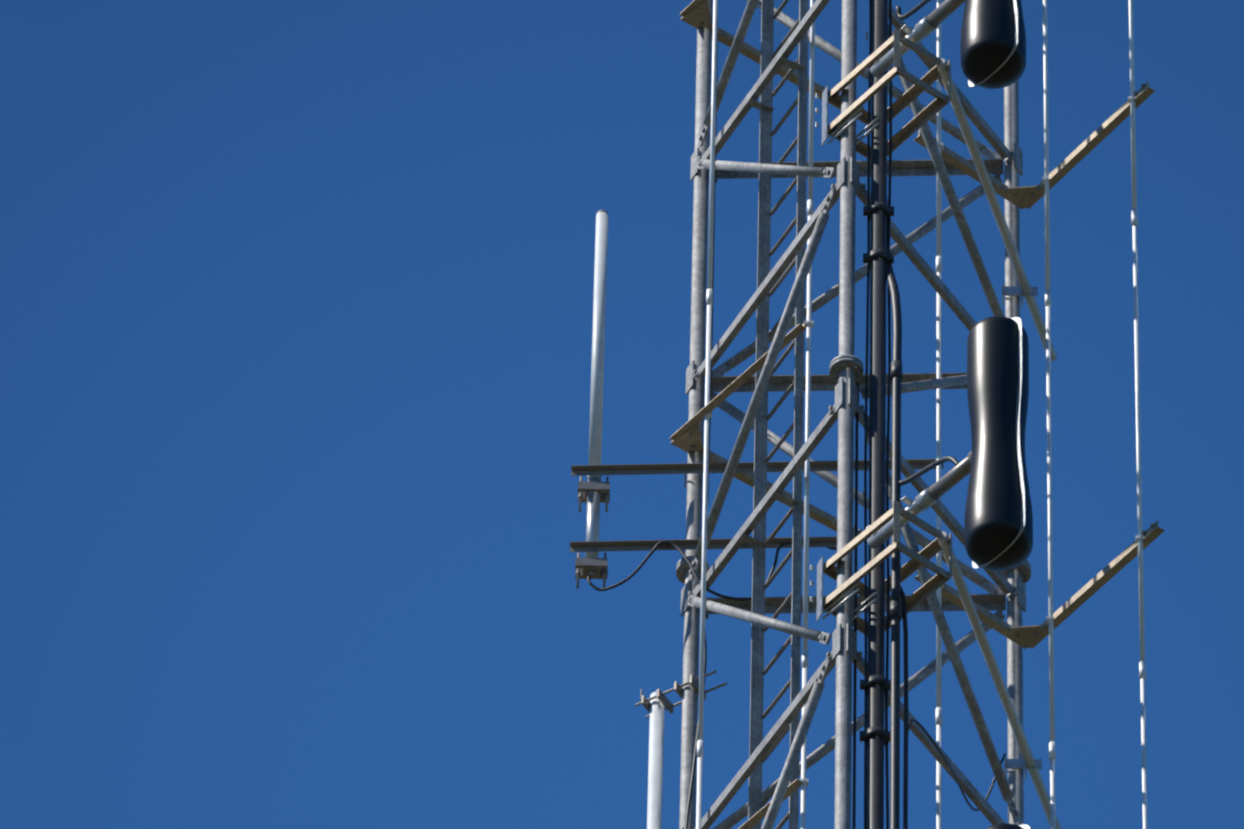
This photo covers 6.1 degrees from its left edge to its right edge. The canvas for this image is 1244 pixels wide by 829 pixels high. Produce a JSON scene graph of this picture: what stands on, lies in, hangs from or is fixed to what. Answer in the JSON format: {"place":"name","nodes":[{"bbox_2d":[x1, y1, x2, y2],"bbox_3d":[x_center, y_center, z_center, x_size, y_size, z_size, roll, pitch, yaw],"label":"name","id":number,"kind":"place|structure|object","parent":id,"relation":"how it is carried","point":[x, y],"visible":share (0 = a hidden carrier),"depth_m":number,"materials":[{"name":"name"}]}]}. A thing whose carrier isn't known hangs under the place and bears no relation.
{"place":"outdoors","nodes":[
{"label":"outdoors","id":0,"kind":"place"},
{"bbox_2d":[0,0,1243,828],"label":"sky","id":1,"kind":"structure","parent":0,"point":[296,297],"materials":[{"name":"blue"}]},
{"label":"ground","id":2,"kind":"structure","parent":0,"visible":0},
{"bbox_3d":[0.271,28.402,25.047,3.000,0.218,3.000,1,-46,1],"label":"plinth","id":3,"kind":"object","parent":2,"relation":"on","visible":0},
{"bbox_2d":[676,0,1030,828],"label":"lattice mast","id":4,"kind":"object","parent":3,"relation":"on","point":[844,376],"visible":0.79,"depth_m":54.26,"materials":[{"name":"grey metal"}]},
{"bbox_2d":[635,670,726,828],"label":"side pole with clamps","id":5,"kind":"object","parent":4,"relation":"attached to","point":[658,703],"visible":0.96,"depth_m":53.68,"materials":[{"name":"white metal"}]},
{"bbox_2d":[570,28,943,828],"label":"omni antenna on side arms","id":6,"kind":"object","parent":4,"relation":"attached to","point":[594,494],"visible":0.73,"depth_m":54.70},
{"bbox_2d":[740,0,807,828],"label":"ladder","id":7,"kind":"object","parent":4,"relation":"attached to","point":[758,541],"visible":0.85,"depth_m":54.33,"materials":[{"name":"grey metal"}]},
{"bbox_2d":[669,0,1164,828],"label":"skirt rods","id":8,"kind":"object","parent":4,"relation":"attached to","point":[687,438],"visible":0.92,"depth_m":54.56,"materials":[{"name":"metal"}]},
{"bbox_2d":[810,0,1061,828],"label":"bays with feeders","id":9,"kind":"object","parent":4,"relation":"attached to","point":[998,525],"visible":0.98,"depth_m":52.52,"materials":[{"name":"metal"}]}
]}

